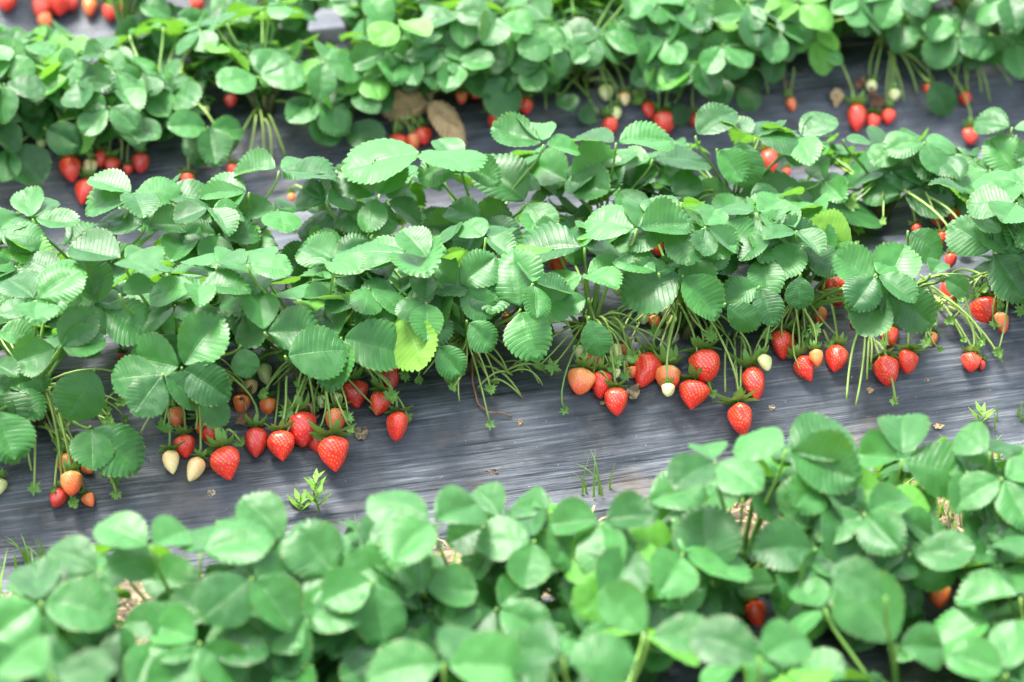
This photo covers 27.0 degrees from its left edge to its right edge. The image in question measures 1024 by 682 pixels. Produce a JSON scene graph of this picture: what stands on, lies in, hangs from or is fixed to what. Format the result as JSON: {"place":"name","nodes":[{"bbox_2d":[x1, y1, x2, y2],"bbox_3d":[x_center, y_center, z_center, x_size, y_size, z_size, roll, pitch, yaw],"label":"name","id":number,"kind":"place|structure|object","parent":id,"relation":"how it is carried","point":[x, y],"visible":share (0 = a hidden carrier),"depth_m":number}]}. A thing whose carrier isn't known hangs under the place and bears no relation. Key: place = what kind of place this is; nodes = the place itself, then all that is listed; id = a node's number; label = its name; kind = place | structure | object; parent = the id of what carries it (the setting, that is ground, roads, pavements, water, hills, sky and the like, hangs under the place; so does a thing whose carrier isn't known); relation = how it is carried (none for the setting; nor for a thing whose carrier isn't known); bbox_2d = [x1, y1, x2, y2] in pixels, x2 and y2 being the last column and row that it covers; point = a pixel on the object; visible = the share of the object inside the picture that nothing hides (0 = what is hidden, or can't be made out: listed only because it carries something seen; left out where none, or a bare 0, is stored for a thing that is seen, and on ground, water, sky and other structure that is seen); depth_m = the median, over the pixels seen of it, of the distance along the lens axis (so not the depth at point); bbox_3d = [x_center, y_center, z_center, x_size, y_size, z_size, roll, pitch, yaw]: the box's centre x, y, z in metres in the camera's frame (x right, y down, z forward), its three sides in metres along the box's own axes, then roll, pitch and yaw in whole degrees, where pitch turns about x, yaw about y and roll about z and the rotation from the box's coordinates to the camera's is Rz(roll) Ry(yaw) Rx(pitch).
{"place":"outdoors","nodes":[
{"label":"outdoors","id":0,"kind":"place"},
{"bbox_2d":[116,480,963,643],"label":"ground","id":1,"kind":"structure","parent":0,"point":[123,614],"depth_m":2.17},
{"bbox_2d":[0,0,447,41],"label":"raised bed","id":2,"kind":"object","parent":1,"relation":"on","point":[79,21],"visible":0.12,"depth_m":3.29},
{"bbox_2d":[1,453,1002,641],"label":"dry straw","id":3,"kind":"object","parent":1,"relation":"on","point":[735,507],"visible":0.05,"depth_m":2.17},
{"bbox_2d":[0,432,1022,598],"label":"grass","id":4,"kind":"structure","parent":1,"relation":"on","point":[940,511],"depth_m":2.17},
{"bbox_2d":[0,184,1023,596],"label":"raised bed","id":5,"kind":"object","parent":1,"relation":"on","point":[640,440],"visible":0.18,"depth_m":2.24},
{"bbox_2d":[5,535,45,568],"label":"weed","id":6,"kind":"object","parent":5,"relation":"on","point":[26,557],"visible":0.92,"depth_m":2.10},
{"bbox_2d":[0,207,52,305],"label":"strawberry plant","id":7,"kind":"object","parent":5,"relation":"on","point":[23,238],"visible":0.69,"depth_m":2.30},
{"bbox_2d":[44,389,67,507],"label":"strawberry","id":8,"kind":"object","parent":5,"relation":"on","point":[59,497],"visible":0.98,"depth_m":2.13},
{"bbox_2d":[46,389,82,495],"bbox_3d":[-0.449,0.099,2.141,0.028,0.071,0.108,-7,32,-12],"label":"strawberry","id":9,"kind":"object","parent":5,"relation":"on","point":[71,479],"visible":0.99,"depth_m":2.11},
{"bbox_2d":[0,259,145,508],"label":"strawberry plant","id":10,"kind":"object","parent":5,"relation":"on","point":[110,449],"visible":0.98,"depth_m":2.10},
{"bbox_2d":[48,386,94,506],"bbox_3d":[-0.444,0.105,2.148,0.033,0.088,0.105,-7,32,-12],"label":"strawberry","id":11,"kind":"object","parent":10,"relation":"hanging from","point":[88,498],"visible":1,"depth_m":2.13},
{"bbox_2d":[0,168,185,337],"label":"strawberry plant","id":12,"kind":"object","parent":5,"relation":"on","point":[112,188],"visible":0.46,"depth_m":2.33},
{"bbox_2d":[156,407,183,473],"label":"strawberry","id":13,"kind":"object","parent":5,"relation":"on","point":[170,458],"visible":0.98,"depth_m":2.15},
{"bbox_2d":[65,226,279,455],"bbox_3d":[-0.343,-0.020,2.179,0.224,0.215,0.280,-7,32,-12],"label":"strawberry plant","id":14,"kind":"object","parent":5,"relation":"on","point":[165,363],"visible":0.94,"depth_m":2.12},
{"bbox_2d":[167,400,185,426],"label":"strawberry","id":15,"kind":"object","parent":5,"relation":"on","point":[176,412],"visible":0.65,"depth_m":2.18},
{"bbox_2d":[171,408,194,457],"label":"strawberry","id":16,"kind":"object","parent":5,"relation":"on","point":[185,448],"visible":0.98,"depth_m":2.16},
{"bbox_2d":[187,405,209,480],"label":"strawberry","id":17,"kind":"object","parent":5,"relation":"on","point":[196,466],"visible":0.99,"depth_m":2.15},
{"bbox_2d":[205,427,239,479],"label":"strawberry","id":18,"kind":"object","parent":5,"relation":"on","point":[224,460],"visible":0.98,"depth_m":2.14},
{"bbox_2d":[135,146,339,310],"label":"strawberry plant","id":19,"kind":"object","parent":5,"relation":"on","point":[247,221],"visible":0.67,"depth_m":2.35},
{"bbox_2d":[222,367,253,412],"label":"strawberry","id":20,"kind":"object","parent":5,"relation":"on","point":[238,403],"visible":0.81,"depth_m":2.20},
{"bbox_2d":[222,368,267,457],"bbox_3d":[-0.280,0.062,2.185,0.056,0.081,0.095,-7,32,-12],"label":"strawberry","id":21,"kind":"object","parent":5,"relation":"on","point":[256,436],"visible":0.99,"depth_m":2.17},
{"bbox_2d":[256,348,277,384],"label":"strawberry","id":22,"kind":"object","parent":5,"relation":"on","point":[264,372],"visible":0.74,"depth_m":2.23},
{"bbox_2d":[258,358,289,414],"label":"strawberry","id":23,"kind":"object","parent":5,"relation":"on","point":[267,405],"visible":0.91,"depth_m":2.20},
{"bbox_2d":[275,371,315,447],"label":"strawberry","id":24,"kind":"object","parent":5,"relation":"on","point":[301,428],"visible":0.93,"depth_m":2.17},
{"bbox_2d":[209,229,412,441],"bbox_3d":[-0.253,-0.097,2.396,0.216,0.261,0.624,-7,32,-12],"label":"strawberry plant","id":25,"kind":"object","parent":5,"relation":"on","point":[327,340],"visible":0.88,"depth_m":2.16},
{"bbox_2d":[264,365,295,460],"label":"strawberry","id":26,"kind":"object","parent":25,"relation":"hanging from","point":[280,442],"visible":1,"depth_m":2.16},
{"bbox_2d":[303,468,331,512],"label":"weed","id":27,"kind":"object","parent":5,"relation":"on","point":[319,487],"visible":1,"depth_m":2.15},
{"bbox_2d":[307,392,356,471],"bbox_3d":[-0.190,0.070,2.184,0.052,0.087,0.108,-7,32,-12],"label":"strawberry","id":28,"kind":"object","parent":5,"relation":"on","point":[333,448],"visible":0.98,"depth_m":2.16},
{"bbox_2d":[320,392,350,428],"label":"strawberry","id":29,"kind":"object","parent":5,"relation":"on","point":[335,412],"visible":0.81,"depth_m":2.19},
{"bbox_2d":[340,366,368,408],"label":"strawberry","id":30,"kind":"object","parent":5,"relation":"on","point":[354,396],"visible":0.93,"depth_m":2.22},
{"bbox_2d":[280,158,443,300],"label":"strawberry plant","id":31,"kind":"object","parent":5,"relation":"on","point":[362,215],"visible":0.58,"depth_m":2.38},
{"bbox_2d":[369,376,390,415],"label":"strawberry","id":32,"kind":"object","parent":5,"relation":"on","point":[379,401],"visible":0.74,"depth_m":2.21},
{"bbox_2d":[369,369,413,440],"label":"strawberry","id":33,"kind":"object","parent":5,"relation":"on","point":[397,422],"visible":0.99,"depth_m":2.19},
{"bbox_2d":[332,217,573,429],"bbox_3d":[-0.064,-0.041,2.248,0.243,0.198,0.238,-7,32,-12],"label":"strawberry plant","id":34,"kind":"object","parent":5,"relation":"on","point":[441,288],"visible":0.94,"depth_m":2.20},
{"bbox_2d":[341,111,579,320],"bbox_3d":[-0.059,-0.161,2.430,0.270,0.195,0.275,-7,32,-12],"label":"strawberry plant","id":35,"kind":"object","parent":5,"relation":"on","point":[500,180],"visible":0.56,"depth_m":2.40},
{"bbox_2d":[568,315,596,394],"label":"strawberry","id":36,"kind":"object","parent":5,"relation":"on","point":[581,378],"visible":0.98,"depth_m":2.24},
{"bbox_2d":[572,451,614,497],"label":"weed","id":37,"kind":"object","parent":5,"relation":"on","point":[600,490],"visible":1,"depth_m":2.21},
{"bbox_2d":[591,317,611,398],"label":"strawberry","id":38,"kind":"object","parent":5,"relation":"on","point":[600,387],"visible":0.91,"depth_m":2.25},
{"bbox_2d":[515,196,693,414],"bbox_3d":[0.086,-0.067,2.278,0.194,0.202,0.239,-7,32,-12],"label":"strawberry plant","id":39,"kind":"object","parent":5,"relation":"on","point":[593,232],"visible":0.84,"depth_m":2.23},
{"bbox_2d":[509,120,711,265],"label":"strawberry plant","id":40,"kind":"object","parent":5,"relation":"on","point":[597,172],"visible":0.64,"depth_m":2.46},
{"bbox_2d":[595,319,627,415],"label":"strawberry","id":41,"kind":"object","parent":5,"relation":"on","point":[615,397],"visible":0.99,"depth_m":2.23},
{"bbox_2d":[590,194,784,402],"bbox_3d":[0.187,-0.082,2.318,0.205,0.195,0.270,-7,32,-12],"label":"strawberry plant","id":42,"kind":"object","parent":5,"relation":"on","point":[696,266],"visible":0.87,"depth_m":2.23},
{"bbox_2d":[634,303,671,387],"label":"strawberry","id":43,"kind":"object","parent":42,"relation":"hanging from","point":[647,364],"visible":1,"depth_m":2.26},
{"bbox_2d":[660,301,675,396],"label":"strawberry","id":44,"kind":"object","parent":42,"relation":"hanging from","point":[668,387],"visible":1,"depth_m":2.24},
{"bbox_2d":[653,299,684,386],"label":"strawberry","id":45,"kind":"object","parent":42,"relation":"hanging from","point":[674,372],"visible":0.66,"depth_m":2.26},
{"bbox_2d":[678,304,714,409],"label":"strawberry","id":46,"kind":"object","parent":42,"relation":"hanging from","point":[694,390],"visible":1,"depth_m":2.25},
{"bbox_2d":[679,299,722,381],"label":"strawberry","id":47,"kind":"object","parent":42,"relation":"hanging from","point":[705,357],"visible":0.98,"depth_m":2.26},
{"bbox_2d":[710,320,759,435],"bbox_3d":[0.229,0.024,2.278,0.052,0.108,0.138,-7,32,-12],"label":"strawberry","id":48,"kind":"object","parent":42,"relation":"hanging from","point":[739,415],"visible":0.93,"depth_m":2.25},
{"bbox_2d":[719,313,763,399],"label":"strawberry","id":49,"kind":"object","parent":5,"relation":"on","point":[752,377],"visible":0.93,"depth_m":2.27},
{"bbox_2d":[754,325,771,370],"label":"strawberry","id":50,"kind":"object","parent":5,"relation":"on","point":[764,359],"visible":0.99,"depth_m":2.27},
{"bbox_2d":[650,102,881,228],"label":"strawberry plant","id":51,"kind":"object","parent":5,"relation":"on","point":[740,163],"visible":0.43,"depth_m":2.49},
{"bbox_2d":[771,307,800,359],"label":"strawberry","id":52,"kind":"object","parent":5,"relation":"on","point":[780,344],"visible":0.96,"depth_m":2.30},
{"bbox_2d":[785,309,814,381],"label":"strawberry","id":53,"kind":"object","parent":5,"relation":"on","point":[805,371],"visible":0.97,"depth_m":2.29},
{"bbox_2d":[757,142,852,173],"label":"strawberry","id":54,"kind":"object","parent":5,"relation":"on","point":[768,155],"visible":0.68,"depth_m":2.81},
{"bbox_2d":[802,308,822,366],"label":"strawberry","id":55,"kind":"object","parent":5,"relation":"on","point":[816,356],"visible":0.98,"depth_m":2.28},
{"bbox_2d":[719,186,937,400],"bbox_3d":[0.319,-0.067,2.333,0.218,0.178,0.258,-7,32,-12],"label":"strawberry plant","id":56,"kind":"object","parent":5,"relation":"on","point":[786,248],"visible":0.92,"depth_m":2.27},
{"bbox_2d":[809,272,844,306],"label":"strawberry","id":57,"kind":"object","parent":56,"relation":"hanging from","point":[834,282],"visible":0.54,"depth_m":2.36},
{"bbox_2d":[814,290,848,371],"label":"strawberry","id":58,"kind":"object","parent":56,"relation":"hanging from","point":[836,355],"visible":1,"depth_m":2.30},
{"bbox_2d":[793,125,984,225],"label":"strawberry plant","id":59,"kind":"object","parent":5,"relation":"on","point":[885,169],"visible":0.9,"depth_m":2.51},
{"bbox_2d":[852,225,1002,405],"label":"strawberry plant","id":60,"kind":"object","parent":5,"relation":"on","point":[925,244],"visible":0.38,"depth_m":2.31},
{"bbox_2d":[865,330,898,386],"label":"strawberry","id":61,"kind":"object","parent":60,"relation":"hanging from","point":[885,368],"visible":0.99,"depth_m":2.29},
{"bbox_2d":[892,333,928,373],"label":"strawberry","id":62,"kind":"object","parent":60,"relation":"hanging from","point":[908,357],"visible":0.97,"depth_m":2.31},
{"bbox_2d":[930,285,982,371],"bbox_3d":[0.488,-0.017,2.336,0.043,0.074,0.084,-7,32,-12],"label":"strawberry","id":63,"kind":"object","parent":60,"relation":"hanging from","point":[970,360],"visible":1,"depth_m":2.32},
{"bbox_2d":[904,189,956,267],"bbox_3d":[0.482,-0.142,2.493,0.030,0.047,0.158,-7,32,-12],"label":"strawberry","id":64,"kind":"object","parent":5,"relation":"on","point":[950,258],"visible":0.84,"depth_m":2.45},
{"bbox_2d":[928,166,1023,357],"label":"strawberry plant","id":65,"kind":"object","parent":5,"relation":"on","point":[993,220],"visible":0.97,"depth_m":2.30},
{"bbox_2d":[966,283,996,322],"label":"strawberry","id":66,"kind":"object","parent":5,"relation":"on","point":[980,307],"visible":0.91,"depth_m":2.36},
{"bbox_2d":[955,107,1023,173],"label":"strawberry plant","id":67,"kind":"object","parent":5,"relation":"on","point":[1003,151],"visible":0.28,"depth_m":2.54},
{"bbox_2d":[0,0,1023,262],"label":"raised bed","id":68,"kind":"object","parent":1,"relation":"on","point":[812,90],"visible":0.09,"depth_m":2.88},
{"bbox_2d":[0,28,22,156],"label":"strawberry plant","id":69,"kind":"object","parent":68,"relation":"on","point":[11,138],"visible":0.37,"depth_m":2.67},
{"bbox_2d":[0,24,84,74],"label":"strawberry plant","id":70,"kind":"object","parent":68,"relation":"on","point":[59,42],"visible":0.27,"depth_m":2.90},
{"bbox_2d":[0,35,128,184],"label":"strawberry plant","id":71,"kind":"object","parent":68,"relation":"on","point":[63,82],"visible":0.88,"depth_m":2.68},
{"bbox_2d":[55,109,82,181],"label":"strawberry","id":72,"kind":"object","parent":71,"relation":"attached to","point":[69,166],"visible":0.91,"depth_m":2.71},
{"bbox_2d":[59,113,101,204],"bbox_3d":[-0.550,-0.240,2.727,0.046,0.094,0.113,-7,32,-12],"label":"strawberry","id":73,"kind":"object","parent":68,"relation":"on","point":[83,188],"visible":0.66,"depth_m":2.70},
{"bbox_2d":[38,0,204,64],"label":"strawberry plant","id":74,"kind":"object","parent":68,"relation":"on","point":[147,45],"visible":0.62,"depth_m":2.88},
{"bbox_2d":[77,13,243,167],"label":"strawberry plant","id":75,"kind":"object","parent":68,"relation":"on","point":[147,101],"visible":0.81,"depth_m":2.71},
{"bbox_2d":[103,140,119,169],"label":"strawberry","id":76,"kind":"object","parent":75,"relation":"hanging from","point":[111,161],"visible":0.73,"depth_m":2.73},
{"bbox_2d":[131,146,149,172],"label":"strawberry","id":77,"kind":"object","parent":75,"relation":"hanging from","point":[140,161],"visible":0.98,"depth_m":2.73},
{"bbox_2d":[181,0,316,69],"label":"strawberry plant","id":78,"kind":"object","parent":68,"relation":"on","point":[289,31],"visible":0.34,"depth_m":2.90},
{"bbox_2d":[183,0,351,165],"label":"strawberry plant","id":79,"kind":"object","parent":68,"relation":"on","point":[256,70],"visible":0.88,"depth_m":2.76},
{"bbox_2d":[292,0,432,147],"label":"strawberry plant","id":80,"kind":"object","parent":68,"relation":"on","point":[369,71],"visible":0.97,"depth_m":2.75},
{"bbox_2d":[293,0,434,38],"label":"strawberry plant","id":81,"kind":"object","parent":68,"relation":"on","point":[351,17],"visible":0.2,"depth_m":2.94},
{"bbox_2d":[382,88,439,124],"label":"dead leaf","id":82,"kind":"object","parent":68,"relation":"on","point":[403,99],"visible":0.86,"depth_m":2.81},
{"bbox_2d":[402,89,466,146],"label":"dead leaf","id":83,"kind":"object","parent":68,"relation":"on","point":[444,119],"visible":0.94,"depth_m":2.79},
{"bbox_2d":[395,0,563,117],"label":"strawberry plant","id":84,"kind":"object","parent":68,"relation":"on","point":[470,45],"visible":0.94,"depth_m":2.77},
{"bbox_2d":[414,90,434,144],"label":"strawberry","id":85,"kind":"object","parent":84,"relation":"hanging from","point":[423,132],"visible":0.95,"depth_m":2.80},
{"bbox_2d":[514,0,660,125],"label":"strawberry plant","id":86,"kind":"object","parent":68,"relation":"on","point":[612,36],"visible":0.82,"depth_m":2.83},
{"bbox_2d":[597,67,617,100],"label":"strawberry","id":87,"kind":"object","parent":86,"relation":"hanging from","point":[603,92],"visible":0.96,"depth_m":2.87},
{"bbox_2d":[598,67,619,133],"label":"strawberry","id":88,"kind":"object","parent":86,"relation":"attached to","point":[609,122],"visible":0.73,"depth_m":2.85},
{"bbox_2d":[613,0,781,125],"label":"strawberry plant","id":89,"kind":"object","parent":68,"relation":"on","point":[698,42],"visible":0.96,"depth_m":2.82},
{"bbox_2d":[652,93,674,132],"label":"strawberry","id":90,"kind":"object","parent":89,"relation":"hanging from","point":[662,118],"visible":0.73,"depth_m":2.86},
{"bbox_2d":[739,0,882,96],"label":"strawberry plant","id":91,"kind":"object","parent":68,"relation":"on","point":[801,25],"visible":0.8,"depth_m":2.86},
{"bbox_2d":[841,64,869,131],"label":"strawberry","id":92,"kind":"object","parent":68,"relation":"on","point":[856,116],"visible":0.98,"depth_m":2.91},
{"bbox_2d":[840,0,994,115],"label":"strawberry plant","id":93,"kind":"object","parent":68,"relation":"on","point":[945,40],"visible":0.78,"depth_m":2.91},
{"bbox_2d":[865,32,882,126],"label":"strawberry","id":94,"kind":"object","parent":93,"relation":"hanging from","point":[873,118],"visible":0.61,"depth_m":2.92},
{"bbox_2d":[881,48,895,123],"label":"strawberry","id":95,"kind":"object","parent":93,"relation":"attached to","point":[888,114],"visible":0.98,"depth_m":2.93},
{"bbox_2d":[946,66,977,143],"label":"strawberry","id":96,"kind":"object","parent":93,"relation":"attached to","point":[970,135],"visible":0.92,"depth_m":2.92},
{"bbox_2d":[924,0,1023,101],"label":"strawberry plant","id":97,"kind":"object","parent":68,"relation":"on","point":[982,17],"visible":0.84,"depth_m":2.92},
{"bbox_2d":[428,530,981,681],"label":"raised bed","id":98,"kind":"object","parent":1,"relation":"on","point":[877,659],"visible":0.03,"depth_m":1.85},
{"bbox_2d":[0,635,115,681],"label":"strawberry plant","id":99,"kind":"object","parent":98,"relation":"on","point":[32,657],"visible":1,"depth_m":1.46},
{"bbox_2d":[0,534,171,681],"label":"strawberry plant","id":100,"kind":"object","parent":98,"relation":"on","point":[72,613],"visible":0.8,"depth_m":1.71},
{"bbox_2d":[92,510,311,681],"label":"strawberry plant","id":101,"kind":"object","parent":98,"relation":"on","point":[201,632],"visible":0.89,"depth_m":1.71},
{"bbox_2d":[216,491,433,681],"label":"strawberry plant","id":102,"kind":"object","parent":98,"relation":"on","point":[356,600],"visible":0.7,"depth_m":1.74},
{"bbox_2d":[366,625,523,681],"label":"strawberry plant","id":103,"kind":"object","parent":98,"relation":"on","point":[469,655],"visible":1,"depth_m":1.58},
{"bbox_2d":[365,481,583,681],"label":"strawberry plant","id":104,"kind":"object","parent":98,"relation":"on","point":[496,575],"visible":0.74,"depth_m":1.77},
{"bbox_2d":[512,578,706,681],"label":"strawberry plant","id":105,"kind":"object","parent":98,"relation":"on","point":[605,655],"visible":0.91,"depth_m":1.60},
{"bbox_2d":[504,468,751,681],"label":"strawberry plant","id":106,"kind":"object","parent":98,"relation":"on","point":[589,557],"visible":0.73,"depth_m":1.78},
{"bbox_2d":[651,411,864,681],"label":"strawberry plant","id":107,"kind":"object","parent":98,"relation":"on","point":[780,555],"visible":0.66,"depth_m":1.81},
{"bbox_2d":[743,595,765,626],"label":"strawberry","id":108,"kind":"object","parent":107,"relation":"hanging from","point":[755,613],"visible":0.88,"depth_m":1.85},
{"bbox_2d":[688,614,846,681],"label":"strawberry plant","id":109,"kind":"object","parent":98,"relation":"on","point":[725,646],"visible":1,"depth_m":1.61},
{"bbox_2d":[764,413,994,652],"bbox_3d":[0.330,0.166,1.923,0.214,0.184,0.277,-7,32,-12],"label":"strawberry plant","id":110,"kind":"object","parent":98,"relation":"on","point":[909,542],"visible":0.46,"depth_m":1.83},
{"bbox_2d":[928,587,951,608],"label":"strawberry","id":111,"kind":"object","parent":110,"relation":"attached to","point":[940,599],"visible":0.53,"depth_m":1.88},
{"bbox_2d":[778,555,1023,681],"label":"strawberry plant","id":112,"kind":"object","parent":98,"relation":"on","point":[865,596],"visible":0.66,"depth_m":1.67},
{"bbox_2d":[878,421,1023,619],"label":"strawberry plant","id":113,"kind":"object","parent":98,"relation":"on","point":[985,486],"visible":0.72,"depth_m":1.85},
{"bbox_2d":[886,536,1023,681],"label":"strawberry plant","id":114,"kind":"object","parent":98,"relation":"on","point":[964,617],"visible":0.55,"depth_m":1.76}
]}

